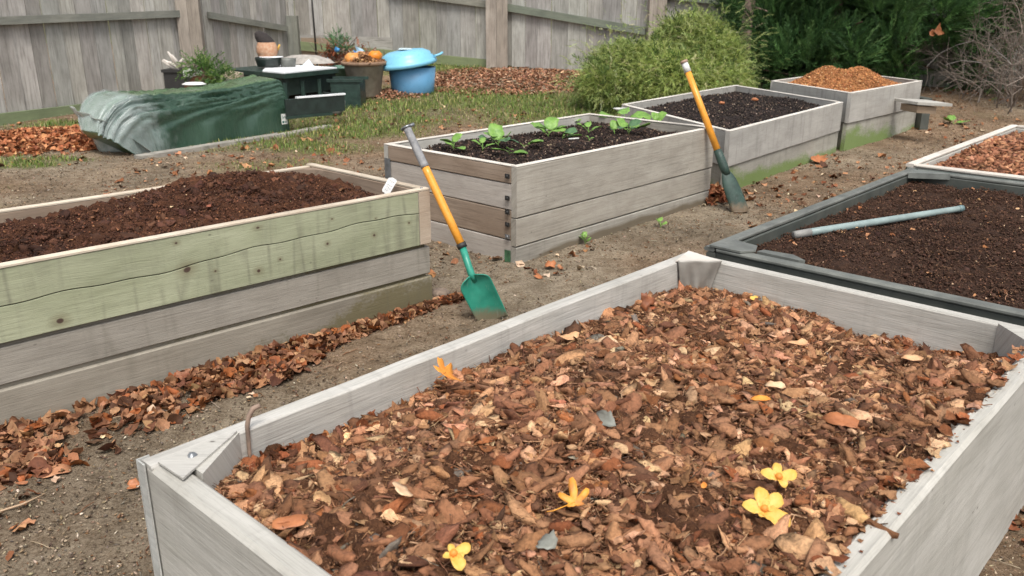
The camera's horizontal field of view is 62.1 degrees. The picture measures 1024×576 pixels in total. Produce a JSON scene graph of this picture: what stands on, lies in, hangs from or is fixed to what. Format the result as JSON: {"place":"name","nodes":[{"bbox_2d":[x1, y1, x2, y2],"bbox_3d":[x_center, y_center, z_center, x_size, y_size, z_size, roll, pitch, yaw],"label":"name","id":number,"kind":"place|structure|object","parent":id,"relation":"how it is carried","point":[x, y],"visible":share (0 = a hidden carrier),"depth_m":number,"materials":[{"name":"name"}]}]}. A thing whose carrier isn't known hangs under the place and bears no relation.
{"place":"outdoors","nodes":[
{"label":"outdoors","id":0,"kind":"place"},
{"bbox_2d":[0,1,1023,575],"bbox_3d":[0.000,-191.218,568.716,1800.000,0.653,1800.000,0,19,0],"label":"ground","id":1,"kind":"structure","parent":0,"point":[530,289],"depth_m":5.38,"materials":[{"name":"soil"}]},
{"bbox_2d":[0,493,45,511],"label":"twig","id":2,"kind":"object","parent":1,"relation":"on","point":[18,505],"visible":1,"depth_m":2.81,"materials":[{"name":"beige wood"}]},
{"bbox_2d":[0,124,96,156],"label":"leaf litter","id":3,"kind":"object","parent":1,"relation":"on","point":[33,137],"visible":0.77,"depth_m":9.67,"materials":[{"name":"brown plant"}]},
{"bbox_2d":[42,464,71,477],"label":"dry leaf","id":4,"kind":"object","parent":1,"relation":"on","point":[56,469],"visible":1,"depth_m":3.03,"materials":[{"name":"brown plant"}]},
{"bbox_2d":[0,0,206,125],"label":"fence","id":5,"kind":"object","parent":1,"relation":"on","point":[78,40],"visible":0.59,"depth_m":11.86,"materials":[{"name":"grey wood"}]},
{"bbox_2d":[127,478,139,488],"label":"dry leaf","id":6,"kind":"object","parent":1,"relation":"on","point":[132,483],"visible":0.94,"depth_m":2.95,"materials":[{"name":"brown plant"}]},
{"bbox_2d":[161,67,196,88],"bbox_3d":[-4.775,-2.983,12.557,0.540,0.507,0.540,0,19,0],"label":"plant pot","id":7,"kind":"object","parent":1,"relation":"on","point":[170,75],"visible":0.25,"depth_m":12.28,"materials":[{"name":"plastic"}]},
{"bbox_2d":[162,51,183,68],"bbox_3d":[-4.863,-3.264,12.259,0.327,0.291,0.137,0,19,0],"label":"pale driftwood","id":8,"kind":"object","parent":7,"relation":"on","point":[173,62],"visible":0.88,"depth_m":12.22,"materials":[{"name":"white wood"}]},
{"bbox_2d":[69,74,289,154],"bbox_3d":[-3.901,-2.087,10.041,1.043,0.733,2.377,15,24,37],"label":"wrapped bundle","id":9,"kind":"object","parent":1,"relation":"on","point":[133,122],"visible":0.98,"depth_m":9.67,"materials":[{"name":"green plastic"}]},
{"bbox_2d":[182,82,205,84],"bbox_3d":[-3.923,-2.526,10.494,0.300,0.034,0.210,0,19,0],"label":"pale disc","id":10,"kind":"object","parent":9,"relation":"on","point":[193,83],"visible":1,"depth_m":10.43,"materials":[{"name":"white plastic"}]},
{"bbox_2d":[184,75,213,87],"bbox_3d":[-4.141,-2.588,11.476,0.939,0.560,0.630,0,19,0],"label":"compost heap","id":11,"kind":"object","parent":1,"relation":"on","point":[193,79],"visible":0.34,"depth_m":11.32,"materials":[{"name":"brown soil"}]},
{"bbox_2d":[170,45,240,85],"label":"leafy cuttings","id":12,"kind":"object","parent":1,"relation":"on","point":[206,68],"visible":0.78,"depth_m":11.30,"materials":[{"name":"green plant"}]},
{"bbox_2d":[0,163,431,424],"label":"raised bed","id":13,"kind":"object","parent":1,"relation":"on","point":[89,324],"visible":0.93,"depth_m":3.77,"materials":[{"name":"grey wood"}]},
{"bbox_2d":[0,169,380,262],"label":"soil","id":14,"kind":"structure","parent":13,"relation":"in","point":[211,198],"depth_m":4.05,"materials":[{"name":"brown soil"}]},
{"bbox_2d":[382,177,396,193],"bbox_3d":[-0.659,-0.524,4.554,0.089,0.132,0.017,-7,20,-20],"label":"plant label","id":15,"kind":"object","parent":14,"relation":"on","point":[390,183],"visible":0.94,"depth_m":4.54,"materials":[{"name":"white plastic"}]},
{"bbox_2d":[0,290,464,490],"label":"leaf litter","id":16,"kind":"object","parent":1,"relation":"on","point":[26,445],"visible":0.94,"depth_m":3.58,"materials":[{"name":"brown plant"}]},
{"bbox_2d":[134,124,331,159],"bbox_3d":[-3.177,-1.718,10.026,0.147,0.126,2.640,14,23,35],"label":"concrete edging","id":17,"kind":"object","parent":1,"relation":"on","point":[164,153],"visible":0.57,"depth_m":9.68,"materials":[{"name":"grey concrete"}]},
{"bbox_2d":[200,0,301,80],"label":"fence","id":18,"kind":"object","parent":1,"relation":"on","point":[231,28],"visible":0.48,"depth_m":14.59,"materials":[{"name":"grey wood"}]},
{"bbox_2d":[233,65,345,118],"bbox_3d":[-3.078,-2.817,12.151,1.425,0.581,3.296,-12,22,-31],"label":"potting table","id":19,"kind":"object","parent":1,"relation":"on","point":[310,85],"visible":0.8,"depth_m":11.81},
{"bbox_2d":[223,71,243,78],"bbox_3d":[-3.907,-2.983,11.923,0.313,0.140,0.179,-9,21,-25],"label":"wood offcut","id":20,"kind":"object","parent":19,"relation":"on","point":[241,75],"visible":0.29,"depth_m":11.86,"materials":[{"name":"wood"}]},
{"bbox_2d":[255,56,282,66],"bbox_3d":[-3.587,-3.341,12.537,0.378,0.144,0.383,-14,23,-35],"label":"grow pot","id":21,"kind":"object","parent":19,"relation":"on","point":[273,61],"visible":0.97,"depth_m":12.40,"materials":[{"name":"black plastic"}]},
{"bbox_2d":[254,31,277,56],"bbox_3d":[-3.610,-3.585,12.478,0.318,0.360,0.248,0,19,0],"label":"terracotta pot","id":22,"kind":"object","parent":21,"relation":"on","point":[266,46],"visible":1,"depth_m":12.40,"materials":[{"name":"ceramic"}]},
{"bbox_2d":[280,58,295,66],"bbox_3d":[-3.320,-3.335,12.604,0.250,0.130,0.250,0,19,0],"label":"metal bowl","id":23,"kind":"object","parent":19,"relation":"on","point":[287,62],"visible":0.84,"depth_m":12.52,"materials":[{"name":"grey metal"}]},
{"bbox_2d":[301,59,313,65],"bbox_3d":[-3.057,-3.373,12.728,0.200,0.098,0.100,0,19,0],"label":"folded paper","id":24,"kind":"object","parent":19,"relation":"on","point":[308,62],"visible":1,"depth_m":12.70,"materials":[{"name":"white paper"}]},
{"bbox_2d":[284,55,334,63],"bbox_3d":[-3.320,-3.658,13.575,0.960,0.130,0.480,0,19,0],"label":"grey sheet","id":25,"kind":"object","parent":19,"relation":"on","point":[313,59],"visible":0.79,"depth_m":13.45,"materials":[{"name":"grey fabric"}]},
{"bbox_2d":[311,0,317,65],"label":"metal pole","id":26,"kind":"object","parent":1,"relation":"on","point":[314,28],"visible":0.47,"depth_m":16.06,"materials":[{"name":"black metal"}]},
{"bbox_2d":[327,65,345,75],"bbox_3d":[-2.654,-3.340,13.608,0.580,0.410,0.580,0,19,0],"label":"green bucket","id":27,"kind":"object","parent":1,"relation":"on","point":[341,68],"visible":0.13,"depth_m":13.34,"materials":[{"name":"green plastic"}]},
{"bbox_2d":[326,76,368,107],"bbox_3d":[-2.374,-2.848,12.363,0.520,0.402,0.500,0,19,0],"label":"green crate","id":28,"kind":"object","parent":1,"relation":"on","point":[353,88],"visible":0.76,"depth_m":12.14,"materials":[{"name":"green plastic"}]},
{"bbox_2d":[309,24,388,71],"bbox_3d":[-2.697,-3.706,14.156,1.406,1.348,0.939,0,19,0],"label":"prunings heap","id":29,"kind":"object","parent":1,"relation":"on","point":[335,51],"visible":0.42,"depth_m":13.88,"materials":[{"name":"green plant"}]},
{"bbox_2d":[341,61,386,97],"bbox_3d":[-2.253,-3.197,13.015,0.691,0.530,0.691,0,19,0],"label":"flower pot","id":30,"kind":"object","parent":1,"relation":"on","point":[373,71],"visible":0.71,"depth_m":12.78,"materials":[{"name":"brown ceramic"}]},
{"bbox_2d":[344,51,358,61],"bbox_3d":[-2.403,-3.465,12.840,0.260,0.224,0.260,0,19,0],"label":"gourd","id":31,"kind":"object","parent":30,"relation":"in","point":[349,56],"visible":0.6,"depth_m":12.74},
{"bbox_2d":[343,51,385,64],"bbox_3d":[-2.260,-3.483,12.913,0.682,0.240,0.680,0,19,0],"label":"straw","id":32,"kind":"object","parent":30,"relation":"in","point":[364,57],"visible":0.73,"depth_m":12.76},
{"bbox_2d":[368,49,382,59],"bbox_3d":[-2.073,-3.520,12.884,0.220,0.191,0.220,0,19,0],"label":"gourd","id":33,"kind":"object","parent":30,"relation":"in","point":[375,54],"visible":0.76,"depth_m":12.80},
{"bbox_2d":[376,88,428,98],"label":"leaf litter","id":34,"kind":"object","parent":1,"relation":"on","point":[390,92],"visible":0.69,"depth_m":13.03,"materials":[{"name":"brown plant"}]},
{"bbox_2d":[382,48,442,94],"bbox_3d":[-1.634,-3.399,13.302,0.941,0.685,0.948,-16,24,-38],"label":"plastic tub","id":35,"kind":"object","parent":1,"relation":"on","point":[411,70],"visible":0.88,"depth_m":13.04,"materials":[{"name":"blue plastic"}]},
{"bbox_2d":[432,288,449,296],"bbox_3d":[-0.405,0.034,4.827,0.113,0.065,0.094,0,19,0],"label":"stone","id":36,"kind":"object","parent":1,"relation":"on","point":[436,292],"visible":0.61,"depth_m":4.80,"materials":[{"name":"grey stone"}]},
{"bbox_2d":[401,122,507,320],"bbox_3d":[-0.335,-0.312,4.441,0.634,1.040,0.178,11,22,29],"label":"spade","id":37,"kind":"object","parent":1,"relation":"on","point":[481,295],"visible":0.98,"depth_m":4.45,"materials":[{"name":"orange plastic"}]},
{"bbox_2d":[0,40,974,188],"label":"grass","id":38,"kind":"structure","parent":1,"relation":"on","point":[539,95],"depth_m":11.46,"materials":[{"name":"green plant"}]},
{"bbox_2d":[434,66,587,95],"bbox_3d":[-0.045,-3.593,14.632,3.823,0.246,3.122,0,19,0],"label":"mulch ring","id":39,"kind":"object","parent":1,"relation":"on","point":[474,74],"visible":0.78,"depth_m":14.37,"materials":[{"name":"brown plant"}]},
{"bbox_2d":[533,273,542,278],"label":"dry leaf","id":40,"kind":"object","parent":1,"relation":"on","point":[538,275],"visible":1,"depth_m":5.13,"materials":[{"name":"orange plant"}]},
{"bbox_2d":[384,113,714,263],"bbox_3d":[0.356,-0.851,6.566,1.292,0.661,2.378,17,25,40],"label":"raised bed","id":41,"kind":"object","parent":1,"relation":"on","point":[513,213],"visible":0.82,"depth_m":5.83,"materials":[{"name":"wood"}]},
{"bbox_2d":[422,121,678,164],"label":"soil","id":42,"kind":"structure","parent":41,"relation":"in","point":[553,144],"depth_m":6.38,"materials":[{"name":"black soil"}]},
{"bbox_2d":[440,133,465,149],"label":"seedling","id":43,"kind":"object","parent":42,"relation":"on","point":[456,137],"visible":1,"depth_m":6.13,"materials":[{"name":"green plant"}]},
{"bbox_2d":[471,137,494,150],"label":"seedling","id":44,"kind":"object","parent":42,"relation":"on","point":[482,140],"visible":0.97,"depth_m":6.15,"materials":[{"name":"green plant"}]},
{"bbox_2d":[478,123,510,146],"bbox_3d":[-0.099,-1.114,6.267,0.286,0.178,0.216,16,24,39],"label":"seedling","id":45,"kind":"object","parent":42,"relation":"on","point":[495,132],"visible":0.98,"depth_m":6.31,"materials":[{"name":"green plant"}]},
{"bbox_2d":[491,147,527,153],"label":"seedling","id":46,"kind":"object","parent":42,"relation":"on","point":[521,151],"visible":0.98,"depth_m":6.00,"materials":[{"name":"green plant"}]},
{"bbox_2d":[509,139,543,145],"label":"seedling","id":47,"kind":"object","parent":42,"relation":"on","point":[535,141],"visible":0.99,"depth_m":6.17,"materials":[{"name":"green plant"}]},
{"bbox_2d":[530,117,566,136],"bbox_3d":[0.291,-1.270,6.774,0.301,0.162,0.198,5,19,14],"label":"seedling","id":48,"kind":"object","parent":42,"relation":"on","point":[550,123],"visible":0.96,"depth_m":6.79,"materials":[{"name":"green plant"}]},
{"bbox_2d":[562,127,580,139],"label":"seedling","id":49,"kind":"object","parent":42,"relation":"on","point":[571,131],"visible":0.97,"depth_m":6.64,"materials":[{"name":"green plant"}]},
{"bbox_2d":[576,121,601,133],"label":"seedling","id":50,"kind":"object","parent":42,"relation":"on","point":[587,124],"visible":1,"depth_m":6.93,"materials":[{"name":"green plant"}]},
{"bbox_2d":[607,120,618,133],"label":"seedling","id":51,"kind":"object","parent":42,"relation":"on","point":[614,124],"visible":0.93,"depth_m":6.92,"materials":[{"name":"green plant"}]},
{"bbox_2d":[599,107,650,119],"bbox_3d":[1.008,-1.552,7.626,0.475,0.119,0.238,0,19,0],"label":"seedling","id":52,"kind":"object","parent":42,"relation":"on","point":[640,114],"visible":0.73,"depth_m":7.64,"materials":[{"name":"green plant"}]},
{"bbox_2d":[616,118,650,132],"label":"seedling","id":53,"kind":"object","parent":42,"relation":"on","point":[633,123],"visible":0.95,"depth_m":6.93,"materials":[{"name":"green plant"}]},
{"bbox_2d":[651,111,666,120],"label":"seedling","id":54,"kind":"object","parent":42,"relation":"in","point":[660,116],"visible":0.81,"depth_m":7.33,"materials":[{"name":"green plant"}]},
{"bbox_2d":[545,260,555,267],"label":"dry leaf","id":55,"kind":"object","parent":1,"relation":"on","point":[550,264],"visible":1,"depth_m":5.35,"materials":[{"name":"orange plant"}]},
{"bbox_2d":[136,251,1023,575],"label":"raised bed","id":56,"kind":"object","parent":1,"relation":"on","point":[960,505],"visible":0.49,"depth_m":2.20,"materials":[{"name":"wood"}]},
{"bbox_2d":[212,280,1023,575],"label":"bark mulch","id":57,"kind":"object","parent":56,"relation":"on","point":[486,461],"visible":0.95,"depth_m":1.98,"materials":[{"name":"brown wood"}]},
{"bbox_2d":[245,403,260,457],"bbox_3d":[-0.623,0.381,2.067,0.045,0.214,0.016,-12,22,-32],"label":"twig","id":58,"kind":"object","parent":57,"relation":"on","point":[252,409],"visible":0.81,"depth_m":2.04,"materials":[{"name":"brown wood"}]},
{"bbox_2d":[267,514,307,529],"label":"dry leaf","id":59,"kind":"object","parent":57,"relation":"on","point":[295,520],"visible":1,"depth_m":1.72,"materials":[{"name":"orange plant"}]},
{"bbox_2d":[392,482,412,496],"bbox_3d":[-0.228,0.413,1.751,0.034,0.020,0.057,-10,21,-26],"label":"chip","id":60,"kind":"object","parent":57,"relation":"on","point":[400,489],"visible":1,"depth_m":1.75,"materials":[{"name":"beige wood"}]},
{"bbox_2d":[433,357,462,381],"bbox_3d":[-0.185,0.236,2.376,0.090,0.069,0.087,-13,22,-33],"label":"maple leaf","id":61,"kind":"object","parent":57,"relation":"on","point":[446,371],"visible":1,"depth_m":2.39,"materials":[{"name":"orange plant"}]},
{"bbox_2d":[443,542,470,570],"bbox_3d":[-0.102,0.511,1.573,0.051,0.058,0.055,0,19,0],"label":"yellow blossom","id":62,"kind":"object","parent":57,"relation":"on","point":[454,555],"visible":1,"depth_m":1.57,"materials":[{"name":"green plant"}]},
{"bbox_2d":[536,529,557,549],"bbox_3d":[0.067,0.479,1.624,0.044,0.026,0.038,0,19,0],"label":"stone","id":63,"kind":"object","parent":57,"relation":"on","point":[548,541],"visible":1,"depth_m":1.62,"materials":[{"name":"grey stone"}]},
{"bbox_2d":[547,477,588,511],"bbox_3d":[0.112,0.417,1.724,0.090,0.055,0.041,-2,19,-6],"label":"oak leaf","id":64,"kind":"object","parent":57,"relation":"on","point":[572,500],"visible":1,"depth_m":1.72,"materials":[{"name":"yellow plant"}]},
{"bbox_2d":[558,331,578,339],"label":"curled leaf","id":65,"kind":"object","parent":57,"relation":"on","point":[569,336],"visible":1,"depth_m":2.78,"materials":[{"name":"beige plant"}]},
{"bbox_2d":[596,410,615,426],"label":"dry leaf","id":66,"kind":"object","parent":57,"relation":"on","point":[606,418],"visible":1,"depth_m":2.04,"materials":[{"name":"grey plant"}]},
{"bbox_2d":[596,335,617,342],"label":"curled leaf","id":67,"kind":"object","parent":57,"relation":"on","point":[609,336],"visible":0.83,"depth_m":2.75,"materials":[{"name":"beige plant"}]},
{"bbox_2d":[640,292,654,310],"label":"curled leaf","id":68,"kind":"object","parent":57,"relation":"on","point":[647,301],"visible":0.99,"depth_m":3.12,"materials":[{"name":"brown plant"}]},
{"bbox_2d":[701,482,706,487],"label":"dry leaf","id":69,"kind":"object","parent":57,"relation":"on","point":[703,484],"visible":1,"depth_m":1.82,"materials":[{"name":"orange plant"}]},
{"bbox_2d":[751,395,770,400],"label":"dry leaf","id":70,"kind":"object","parent":57,"relation":"on","point":[761,398],"visible":1,"depth_m":2.24,"materials":[{"name":"orange plant"}]},
{"bbox_2d":[742,487,790,526],"bbox_3d":[0.515,0.452,1.711,0.095,0.076,0.067,10,21,28],"label":"yellow flower","id":71,"kind":"object","parent":57,"relation":"on","point":[765,504],"visible":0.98,"depth_m":1.71,"materials":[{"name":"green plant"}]},
{"bbox_2d":[765,381,785,388],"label":"dry leaf","id":72,"kind":"object","parent":57,"relation":"on","point":[780,384],"visible":1,"depth_m":2.33,"materials":[{"name":"beige plant"}]},
{"bbox_2d":[760,463,796,488],"bbox_3d":[0.567,0.414,1.818,0.072,0.067,0.044,9,21,25],"label":"yellow flower","id":73,"kind":"object","parent":57,"relation":"on","point":[780,476],"visible":1,"depth_m":1.81,"materials":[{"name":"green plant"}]},
{"bbox_2d":[787,338,807,344],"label":"dry leaf","id":74,"kind":"object","parent":57,"relation":"on","point":[801,341],"visible":1,"depth_m":2.70,"materials":[{"name":"beige plant"}]},
{"bbox_2d":[821,412,860,427],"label":"dry leaf","id":75,"kind":"object","parent":57,"relation":"on","point":[835,418],"visible":1,"depth_m":2.10,"materials":[{"name":"orange plant"}]},
{"bbox_2d":[902,354,923,360],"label":"dry leaf","id":76,"kind":"object","parent":57,"relation":"on","point":[914,357],"visible":1,"depth_m":2.54,"materials":[{"name":"beige plant"}]},
{"bbox_2d":[579,232,590,243],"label":"weed","id":77,"kind":"object","parent":1,"relation":"on","point":[584,234],"visible":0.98,"depth_m":5.85,"materials":[{"name":"green plant"}]},
{"bbox_2d":[261,0,1023,89],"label":"fence","id":78,"kind":"object","parent":1,"relation":"on","point":[499,33],"visible":0.38,"depth_m":15.84,"materials":[{"name":"grey wood"}]},
{"bbox_2d":[656,217,666,227],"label":"weed","id":79,"kind":"object","parent":1,"relation":"on","point":[660,219],"visible":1,"depth_m":6.31,"materials":[{"name":"green plant"}]},
{"bbox_2d":[547,0,789,112],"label":"feathery shrub","id":80,"kind":"object","parent":1,"relation":"on","point":[714,54],"visible":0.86,"depth_m":11.73,"materials":[{"name":"green plant"}]},
{"bbox_2d":[680,59,748,213],"bbox_3d":[1.589,-1.183,6.723,0.666,1.188,0.138,13,23,33],"label":"spade","id":81,"kind":"object","parent":1,"relation":"on","point":[736,200],"visible":0.96,"depth_m":6.72,"materials":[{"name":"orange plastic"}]},
{"bbox_2d":[706,181,727,205],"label":"leaf litter","id":82,"kind":"object","parent":1,"relation":"on","point":[716,191],"visible":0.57,"depth_m":7.04,"materials":[{"name":"brown plant"}]},
{"bbox_2d":[621,85,842,187],"bbox_3d":[2.380,-1.707,9.233,1.765,0.594,3.877,15,24,37],"label":"raised bed","id":83,"kind":"object","parent":1,"relation":"on","point":[758,151],"visible":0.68,"depth_m":8.24,"materials":[{"name":"grey wood"}]},
{"bbox_2d":[644,91,822,129],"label":"soil","id":84,"kind":"structure","parent":83,"relation":"in","point":[737,109],"depth_m":9.12,"materials":[{"name":"black soil"}]},
{"bbox_2d":[740,0,766,68],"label":"bare tree","id":85,"kind":"object","parent":1,"relation":"on","point":[748,3],"visible":0.3,"depth_m":12.54,"materials":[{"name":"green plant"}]},
{"bbox_2d":[709,0,875,82],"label":"conifer tree","id":86,"kind":"object","parent":1,"relation":"on","point":[758,46],"visible":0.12,"depth_m":13.94,"materials":[{"name":"green plant"}]},
{"bbox_2d":[811,155,827,162],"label":"dry leaf","id":87,"kind":"object","parent":1,"relation":"on","point":[817,158],"visible":0.89,"depth_m":8.81,"materials":[{"name":"orange plant"}]},
{"bbox_2d":[770,76,921,150],"bbox_3d":[4.197,-2.278,10.779,1.369,0.683,2.830,17,25,41],"label":"raised bed","id":88,"kind":"object","parent":1,"relation":"on","point":[872,115],"visible":0.52,"depth_m":9.91,"materials":[{"name":"grey wood"}]},
{"bbox_2d":[787,65,900,91],"bbox_3d":[4.195,-2.632,10.666,1.309,0.297,2.717,17,25,41],"label":"mulch heap","id":89,"kind":"object","parent":88,"relation":"in","point":[856,78],"visible":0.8,"depth_m":10.51,"materials":[{"name":"orange wood"}]},
{"bbox_2d":[714,0,990,89],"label":"conifer tree","id":90,"kind":"object","parent":1,"relation":"on","point":[827,39],"visible":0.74,"depth_m":12.78,"materials":[{"name":"green plant"}]},
{"bbox_2d":[934,24,943,34],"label":"dry leaf","id":91,"kind":"object","parent":90,"relation":"on","point":[938,30],"visible":1,"depth_m":12.63,"materials":[{"name":"orange plant"}]},
{"bbox_2d":[704,168,1023,325],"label":"raised bed","id":92,"kind":"object","parent":1,"relation":"on","point":[740,247],"visible":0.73,"depth_m":3.47,"materials":[{"name":"grey wood"}]},
{"bbox_2d":[751,180,1023,309],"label":"soil","id":93,"kind":"structure","parent":92,"relation":"in","point":[974,249],"depth_m":3.75,"materials":[{"name":"brown soil"}]},
{"bbox_2d":[791,205,964,238],"bbox_3d":[1.784,-0.322,4.097,1.110,0.047,0.038,-9,20,-24],"label":"pipe","id":94,"kind":"object","parent":93,"relation":"on","point":[808,232],"visible":1,"depth_m":4.06,"materials":[{"name":"plastic"}]},
{"bbox_2d":[895,96,952,129],"bbox_3d":[4.890,-2.077,10.394,0.557,0.507,1.346,5,19,14],"label":"bench","id":95,"kind":"object","parent":1,"relation":"on","point":[922,108],"visible":0.83,"depth_m":9.95,"materials":[{"name":"grey wood"}]},
{"bbox_2d":[844,0,1023,93],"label":"conifer tree","id":96,"kind":"object","parent":1,"relation":"on","point":[993,10],"visible":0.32,"depth_m":13.15,"materials":[{"name":"green plant"}]},
{"bbox_2d":[943,115,969,123],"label":"weed","id":97,"kind":"object","parent":1,"relation":"on","point":[950,118],"visible":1,"depth_m":11.11,"materials":[{"name":"green plant"}]},
{"bbox_2d":[898,0,1023,121],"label":"bare thicket","id":98,"kind":"object","parent":1,"relation":"on","point":[1003,80],"visible":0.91,"depth_m":12.33,"materials":[{"name":"brown plant"}]},
{"bbox_2d":[905,124,1023,181],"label":"raised bed","id":99,"kind":"object","parent":1,"relation":"on","point":[931,160],"visible":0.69,"depth_m":5.41,"materials":[{"name":"grey wood"}]},
{"bbox_2d":[927,130,1023,175],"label":"bark chunks","id":100,"kind":"object","parent":99,"relation":"in","point":[1004,153],"visible":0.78,"depth_m":5.64,"materials":[{"name":"brown wood"}]}
]}

